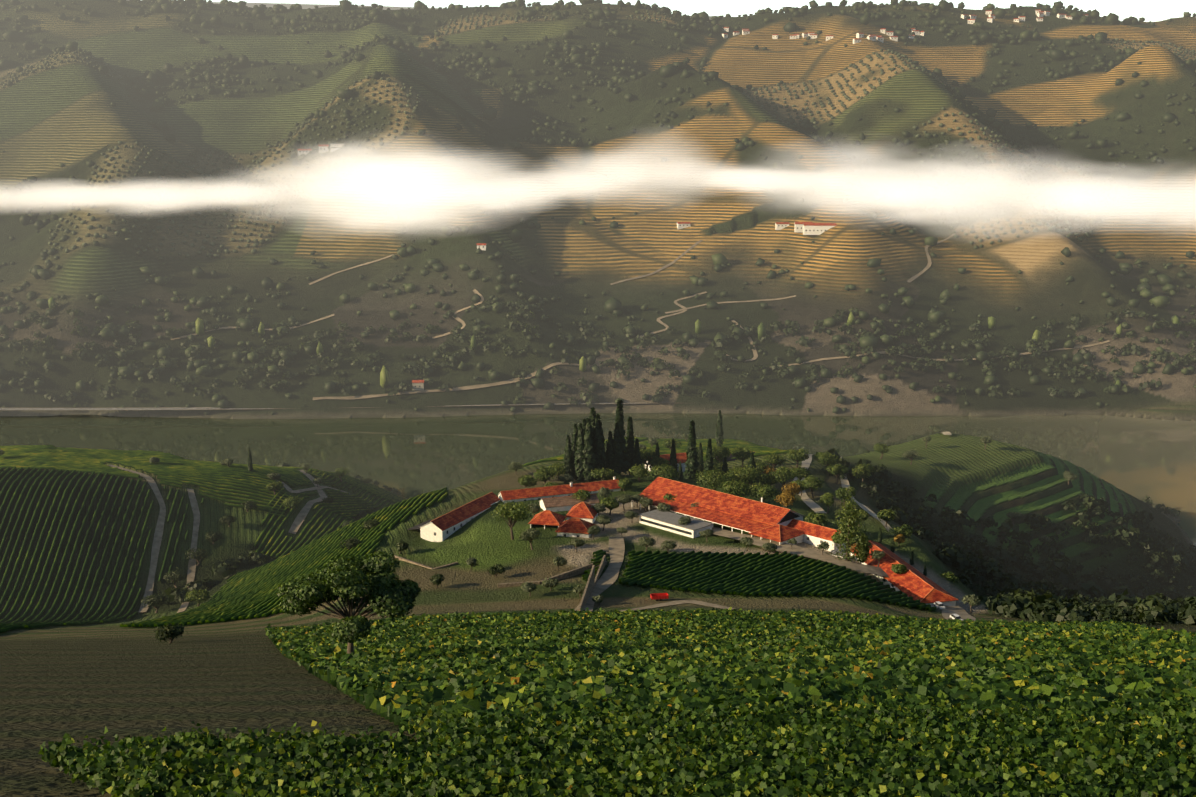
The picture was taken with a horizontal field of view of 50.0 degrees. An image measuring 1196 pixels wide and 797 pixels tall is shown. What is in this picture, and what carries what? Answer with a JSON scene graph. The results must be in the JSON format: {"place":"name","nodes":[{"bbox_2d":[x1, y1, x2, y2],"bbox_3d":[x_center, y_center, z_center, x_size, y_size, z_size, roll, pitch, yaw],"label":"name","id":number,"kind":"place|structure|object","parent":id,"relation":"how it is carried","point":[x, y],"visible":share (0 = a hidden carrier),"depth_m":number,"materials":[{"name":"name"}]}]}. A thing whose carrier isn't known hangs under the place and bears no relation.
{"place":"outdoors","nodes":[
{"label":"outdoors","id":0,"kind":"place"},
{"bbox_2d":[0,403,611,409],"bbox_3d":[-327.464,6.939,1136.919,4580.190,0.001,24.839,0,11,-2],"label":"river road","id":1,"kind":"structure","parent":0,"point":[180,408],"depth_m":1127.63,"materials":[{"name":"grey asphalt"}]},
{"bbox_2d":[148,403,605,409],"bbox_3d":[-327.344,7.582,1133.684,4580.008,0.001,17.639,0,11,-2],"label":"river road line","id":2,"kind":"object","parent":1,"relation":"on","point":[272,408],"visible":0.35,"depth_m":1127.61,"materials":[{"name":"white paint"}]},
{"bbox_2d":[163,403,641,409],"bbox_3d":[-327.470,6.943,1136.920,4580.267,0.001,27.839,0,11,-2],"label":"river road bench","id":3,"kind":"object","parent":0,"point":[353,407],"visible":0.1,"depth_m":1131.90,"materials":[{"name":"stone"}]},
{"bbox_2d":[0,0,1195,796],"bbox_3d":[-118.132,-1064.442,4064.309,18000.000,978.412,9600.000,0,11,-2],"label":"terrain","id":4,"kind":"structure","parent":0,"point":[90,680],"depth_m":1296.62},
{"bbox_2d":[108,465,165,611],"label":"dirt track","id":5,"kind":"structure","parent":4,"relation":"on","point":[157,538],"depth_m":577.93,"materials":[{"name":"beige soil"}]},
{"bbox_2d":[177,489,199,612],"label":"dirt track","id":6,"kind":"structure","parent":4,"relation":"on","point":[192,562],"depth_m":586.93,"materials":[{"name":"beige soil"}]},
{"bbox_2d":[171,314,333,339],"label":"track","id":7,"kind":"structure","parent":4,"relation":"on","point":[331,315],"depth_m":1225.81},
{"bbox_2d":[297,149,311,155],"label":"house","id":8,"kind":"structure","parent":4,"relation":"on","point":[301,151],"depth_m":1520.82,"materials":[{"name":"paint"}]},
{"bbox_2d":[289,470,326,533],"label":"dirt track","id":9,"kind":"structure","parent":4,"relation":"on","point":[299,519],"depth_m":633.71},
{"bbox_2d":[282,482,347,492],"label":"dirt track","id":10,"kind":"structure","parent":4,"relation":"on","point":[288,488],"depth_m":660.91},
{"bbox_2d":[141,477,504,641],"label":"trees","id":11,"kind":"object","parent":4,"relation":"on","point":[178,630],"visible":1,"depth_m":516.11,"materials":[{"name":"green plant"}]},
{"bbox_2d":[319,145,328,151],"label":"white house","id":12,"kind":"structure","parent":4,"relation":"on","point":[323,147],"depth_m":1510.19,"materials":[{"name":"paint"}]},
{"bbox_2d":[330,143,344,150],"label":"white house","id":13,"kind":"structure","parent":4,"relation":"on","point":[335,144],"depth_m":1507.51,"materials":[{"name":"paint"}]},
{"bbox_2d":[277,551,421,643],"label":"tree","id":14,"kind":"object","parent":4,"relation":"on","point":[326,582],"visible":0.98,"depth_m":175.72,"materials":[{"name":"green plant"}]},
{"bbox_2d":[309,254,393,284],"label":"track","id":15,"kind":"structure","parent":4,"relation":"on","point":[320,279],"depth_m":1320.07,"materials":[{"name":"beige soil"}]},
{"bbox_2d":[412,380,424,389],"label":"house","id":16,"kind":"structure","parent":4,"relation":"on","point":[417,384],"depth_m":1144.52,"materials":[{"name":"paint"}]},
{"bbox_2d":[407,520,431,529],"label":"stone wall","id":17,"kind":"structure","parent":4,"relation":"on","point":[418,526],"depth_m":488.02,"materials":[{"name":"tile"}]},
{"bbox_2d":[394,555,457,568],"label":"terrace stone wall","id":18,"kind":"structure","parent":4,"relation":"on","point":[422,565],"depth_m":435.04,"materials":[{"name":"stone"}]},
{"bbox_2d":[313,362,578,399],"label":"track","id":19,"kind":"structure","parent":4,"relation":"on","point":[463,387],"depth_m":1148.71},
{"bbox_2d":[420,497,490,541],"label":"long building","id":20,"kind":"structure","parent":4,"relation":"on","point":[443,527],"depth_m":485.78,"materials":[{"name":"tile"}]},
{"bbox_2d":[432,289,483,338],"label":"track","id":21,"kind":"structure","parent":4,"relation":"on","point":[475,291],"depth_m":1231.73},
{"bbox_2d":[0,437,936,632],"bbox_3d":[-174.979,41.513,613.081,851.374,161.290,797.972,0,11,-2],"label":"vineyard rows","id":22,"kind":"object","parent":4,"relation":"on","point":[250,593],"visible":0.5,"depth_m":537.21,"materials":[{"name":"green plant"}]},
{"bbox_2d":[477,243,486,250],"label":"house","id":23,"kind":"structure","parent":4,"relation":"on","point":[481,246],"depth_m":1296.34,"materials":[{"name":"paint"}]},
{"bbox_2d":[481,492,500,504],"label":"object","id":24,"kind":"object","parent":4,"relation":"on","point":[491,498],"visible":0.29,"depth_m":514.68,"materials":[{"name":"tile"}]},
{"bbox_2d":[0,434,1077,605],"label":"trees","id":25,"kind":"object","parent":4,"relation":"on","point":[530,533],"visible":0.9,"depth_m":475.13,"materials":[{"name":"green plant"}]},
{"bbox_2d":[528,510,565,528],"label":"pavilion","id":26,"kind":"structure","parent":4,"relation":"on","point":[546,518],"depth_m":482.40,"materials":[{"name":"tile"}]},
{"bbox_2d":[498,561,606,587],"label":"stone wall","id":27,"kind":"structure","parent":4,"relation":"on","point":[576,571],"depth_m":415.15,"materials":[{"name":"stone"}]},
{"bbox_2d":[498,476,620,502],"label":"long building","id":28,"kind":"structure","parent":4,"relation":"on","point":[535,493],"depth_m":524.79,"materials":[{"name":"tile"}]},
{"bbox_2d":[539,494,598,511],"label":"building","id":29,"kind":"structure","parent":4,"relation":"on","point":[563,503],"depth_m":505.95,"materials":[{"name":"tile"}]},
{"bbox_2d":[555,518,595,537],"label":"small house","id":30,"kind":"structure","parent":4,"relation":"on","point":[575,527],"depth_m":472.05,"materials":[{"name":"tile"}]},
{"bbox_2d":[565,502,597,522],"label":"pavilion","id":31,"kind":"structure","parent":4,"relation":"on","point":[584,511],"depth_m":488.62,"materials":[{"name":"tile"}]},
{"bbox_2d":[247,407,926,575],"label":"cypress trees","id":32,"kind":"object","parent":4,"relation":"on","point":[590,448],"visible":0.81,"depth_m":551.66,"materials":[{"name":"green plant"}]},
{"bbox_2d":[578,555,605,610],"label":"stone wall","id":33,"kind":"structure","parent":4,"relation":"on","point":[591,582],"depth_m":394.95,"materials":[{"name":"stone"}]},
{"bbox_2d":[0,0,1195,516],"bbox_3d":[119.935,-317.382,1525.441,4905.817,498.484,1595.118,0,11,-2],"label":"scrub trees","id":34,"kind":"object","parent":4,"relation":"on","point":[288,354],"visible":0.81,"depth_m":1266.52,"materials":[{"name":"green plant"}]},
{"bbox_2d":[0,9,1195,272],"bbox_3d":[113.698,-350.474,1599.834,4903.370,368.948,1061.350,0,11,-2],"label":"olive trees","id":35,"kind":"object","parent":4,"relation":"on","point":[28,69],"visible":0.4,"depth_m":1516.73,"materials":[{"name":"green plant"}]},
{"bbox_2d":[574,537,624,610],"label":"driveway","id":36,"kind":"structure","parent":4,"relation":"on","point":[607,579],"depth_m":424.15,"materials":[{"name":"beige gravel"}]},
{"bbox_2d":[153,434,1070,653],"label":"tree trunks","id":37,"kind":"object","parent":4,"relation":"on","point":[340,613],"visible":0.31,"depth_m":443.94,"materials":[{"name":"brown plant"}]},
{"bbox_2d":[184,439,959,603],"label":"trees","id":38,"kind":"object","parent":37,"relation":"on","point":[661,465],"visible":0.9,"depth_m":535.56,"materials":[{"name":"green plant"}]},
{"bbox_2d":[762,465,904,542],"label":"autumn trees","id":39,"kind":"object","parent":37,"relation":"attached to","point":[786,497],"visible":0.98,"depth_m":496.61,"materials":[{"name":"plant"}]},
{"bbox_2d":[831,496,872,562],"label":"tree","id":40,"kind":"object","parent":37,"relation":"attached to","point":[863,545],"visible":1,"depth_m":437.06,"materials":[{"name":"green plant"}]},
{"bbox_2d":[48,296,1179,394],"bbox_3d":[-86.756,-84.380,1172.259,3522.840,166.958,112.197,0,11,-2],"label":"trees","id":41,"kind":"object","parent":4,"relation":"on","point":[199,323],"visible":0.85,"depth_m":1212.38,"materials":[{"name":"green plant"}]},
{"bbox_2d":[38,686,1195,796],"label":"vine leaves","id":42,"kind":"object","parent":4,"relation":"on","point":[922,731],"visible":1,"depth_m":48.10,"materials":[{"name":"green plant"}]},
{"bbox_2d":[47,610,1195,796],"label":"vine rows","id":43,"kind":"object","parent":4,"relation":"on","point":[982,787],"visible":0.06,"depth_m":77.93,"materials":[{"name":"green plant"}]},
{"bbox_2d":[611,240,702,284],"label":"track","id":44,"kind":"structure","parent":4,"relation":"on","point":[681,255],"depth_m":1356.96,"materials":[{"name":"beige soil"}]},
{"bbox_2d":[650,593,673,600],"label":"red grape trailer","id":45,"kind":"object","parent":4,"relation":"on","point":[658,596],"visible":1,"depth_m":383.45,"materials":[{"name":"paint"}]},
{"bbox_2d":[645,452,687,471],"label":"house","id":46,"kind":"structure","parent":4,"relation":"on","point":[681,457],"depth_m":581.58,"materials":[{"name":"tile"}]},
{"bbox_2d":[636,291,706,336],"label":"track","id":47,"kind":"structure","parent":4,"relation":"on","point":[659,318],"depth_m":1265.69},
{"bbox_2d":[639,509,712,537],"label":"flat-roofed building","id":48,"kind":"structure","parent":4,"relation":"on","point":[664,520],"depth_m":479.15,"materials":[{"name":"concrete"}]},
{"bbox_2d":[619,600,735,610],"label":"dirt track","id":49,"kind":"structure","parent":4,"relation":"on","point":[685,601],"depth_m":376.72,"materials":[{"name":"beige soil"}]},
{"bbox_2d":[161,444,1195,625],"bbox_3d":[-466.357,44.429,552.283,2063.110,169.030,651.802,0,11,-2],"label":"scrub slope foliage","id":50,"kind":"object","parent":4,"relation":"on","point":[1017,596],"visible":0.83,"depth_m":571.01,"materials":[{"name":"green plant"}]},
{"bbox_2d":[677,222,690,228],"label":"house","id":51,"kind":"structure","parent":4,"relation":"on","point":[680,225],"depth_m":1430.32,"materials":[{"name":"paint"}]},
{"bbox_2d":[614,399,758,482],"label":"cypress trees","id":52,"kind":"object","parent":4,"relation":"on","point":[631,456],"visible":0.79,"depth_m":558.43,"materials":[{"name":"green plant"}]},
{"bbox_2d":[632,491,772,538],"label":"long building","id":53,"kind":"structure","parent":4,"relation":"on","point":[721,518],"depth_m":484.65,"materials":[{"name":"paint"}]},
{"bbox_2d":[643,477,803,525],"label":"winery","id":54,"kind":"structure","parent":4,"relation":"on","point":[761,511],"depth_m":489.43,"materials":[{"name":"tile"}]},
{"bbox_2d":[264,607,1195,725],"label":"vineyard","id":55,"kind":"object","parent":4,"relation":"on","point":[787,683],"visible":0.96,"depth_m":149.75,"materials":[{"name":"green plant"}]},
{"bbox_2d":[665,295,795,313],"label":"track","id":56,"kind":"structure","parent":4,"relation":"on","point":[732,302],"depth_m":1286.01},
{"bbox_2d":[714,452,754,461],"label":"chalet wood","id":57,"kind":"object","parent":4,"relation":"on","point":[730,456],"visible":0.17,"depth_m":615.66,"materials":[{"name":"wood"}]},
{"bbox_2d":[726,320,757,361],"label":"track","id":58,"kind":"structure","parent":4,"relation":"on","point":[753,350],"depth_m":1205.54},
{"bbox_2d":[742,30,749,34],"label":"village house","id":59,"kind":"structure","parent":4,"relation":"on","point":[744,32],"depth_m":2007.95,"materials":[{"name":"paint"}]},
{"bbox_2d":[772,34,778,38],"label":"village house","id":60,"kind":"structure","parent":4,"relation":"on","point":[774,36],"depth_m":1975.61,"materials":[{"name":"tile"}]},
{"bbox_2d":[749,524,804,544],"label":"winery pavilion","id":61,"kind":"structure","parent":4,"relation":"on","point":[781,534],"depth_m":463.47,"materials":[{"name":"tile"}]},
{"bbox_2d":[775,222,788,229],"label":"house","id":62,"kind":"structure","parent":4,"relation":"on","point":[780,225],"depth_m":1397.52,"materials":[{"name":"paint"}]},
{"bbox_2d":[794,222,811,231],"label":"house","id":63,"kind":"structure","parent":4,"relation":"on","point":[798,227],"depth_m":1374.19,"materials":[{"name":"white paint"}]},
{"bbox_2d":[810,34,817,38],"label":"village house","id":64,"kind":"structure","parent":4,"relation":"on","point":[813,36],"depth_m":1959.29,"materials":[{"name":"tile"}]},
{"bbox_2d":[787,519,845,551],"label":"winery wing","id":65,"kind":"structure","parent":4,"relation":"on","point":[815,535],"depth_m":464.15,"materials":[{"name":"white paint"}]},
{"bbox_2d":[803,223,836,234],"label":"building","id":66,"kind":"structure","parent":4,"relation":"on","point":[814,228],"depth_m":1351.69,"materials":[{"name":"paint"}]},
{"bbox_2d":[826,35,833,40],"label":"village house","id":67,"kind":"structure","parent":4,"relation":"on","point":[828,37],"depth_m":1917.68,"materials":[{"name":"paint"}]},
{"bbox_2d":[831,551,845,559],"bbox_3d":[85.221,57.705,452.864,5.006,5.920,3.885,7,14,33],"label":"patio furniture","id":68,"kind":"object","parent":4,"relation":"on","point":[835,552],"visible":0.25,"depth_m":451.92,"materials":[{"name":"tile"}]},
{"bbox_2d":[712,527,975,620],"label":"road","id":69,"kind":"structure","parent":4,"relation":"on","point":[947,611],"depth_m":441.13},
{"bbox_2d":[950,614,962,619],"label":"car","id":70,"kind":"object","parent":69,"relation":"on","point":[955,616],"visible":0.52,"depth_m":376.38,"materials":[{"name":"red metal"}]},
{"bbox_2d":[853,38,861,43],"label":"village house","id":71,"kind":"structure","parent":4,"relation":"on","point":[856,40],"depth_m":1847.62,"materials":[{"name":"paint"}]},
{"bbox_2d":[856,33,863,37],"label":"village house","id":72,"kind":"structure","parent":4,"relation":"on","point":[859,35],"depth_m":1866.43,"materials":[{"name":"paint"}]},
{"bbox_2d":[876,37,883,42],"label":"village house","id":73,"kind":"structure","parent":4,"relation":"on","point":[880,39],"depth_m":1875.67,"materials":[{"name":"paint"}]},
{"bbox_2d":[886,31,892,35],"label":"village house","id":74,"kind":"structure","parent":4,"relation":"on","point":[889,33],"depth_m":1930.62,"materials":[{"name":"paint"}]},
{"bbox_2d":[890,36,897,41],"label":"village house","id":75,"kind":"structure","parent":4,"relation":"on","point":[894,38],"depth_m":1918.33,"materials":[{"name":"paint"}]},
{"bbox_2d":[845,540,958,608],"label":"long shed","id":76,"kind":"structure","parent":4,"relation":"on","point":[914,583],"depth_m":424.66,"materials":[{"name":"tile"}]},
{"bbox_2d":[907,228,959,282],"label":"track","id":77,"kind":"structure","parent":4,"relation":"on","point":[911,279],"depth_m":1343.31,"materials":[{"name":"beige soil"}]},
{"bbox_2d":[933,601,944,608],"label":"white parked car","id":78,"kind":"object","parent":4,"relation":"on","point":[939,604],"visible":0.96,"depth_m":405.77,"materials":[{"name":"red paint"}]},
{"bbox_2d":[769,340,1109,367],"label":"track","id":79,"kind":"structure","parent":4,"relation":"on","point":[884,352],"depth_m":1193.92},
{"bbox_2d":[967,19,974,23],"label":"village house","id":80,"kind":"structure","parent":4,"relation":"on","point":[971,21],"depth_m":1984.92,"materials":[{"name":"paint"}]},
{"bbox_2d":[987,17,992,22],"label":"village house","id":81,"kind":"structure","parent":4,"relation":"on","point":[989,19],"depth_m":1997.67,"materials":[{"name":"paint"}]},
{"bbox_2d":[1057,14,1064,17],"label":"village house","id":82,"kind":"structure","parent":4,"relation":"on","point":[1060,15],"depth_m":2024.50,"materials":[{"name":"paint"}]},
{"bbox_2d":[0,413,1195,544],"bbox_3d":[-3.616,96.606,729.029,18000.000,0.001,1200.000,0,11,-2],"label":"river water","id":83,"kind":"structure","parent":0,"point":[1154,460],"depth_m":1048.75,"materials":[{"name":"green liquid"}]},
{"bbox_2d":[0,0,1195,247],"label":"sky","id":84,"kind":"structure","parent":0,"point":[1151,10],"materials":[{"name":"white"}]},
{"bbox_2d":[840,457,890,530],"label":"dirt track","id":85,"kind":"structure","parent":0,"point":[845,482],"depth_m":529.38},
{"bbox_2d":[793,432,951,512],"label":"road","id":86,"kind":"structure","parent":0,"point":[811,504],"depth_m":533.39,"materials":[{"name":"grey asphalt"}]}
]}

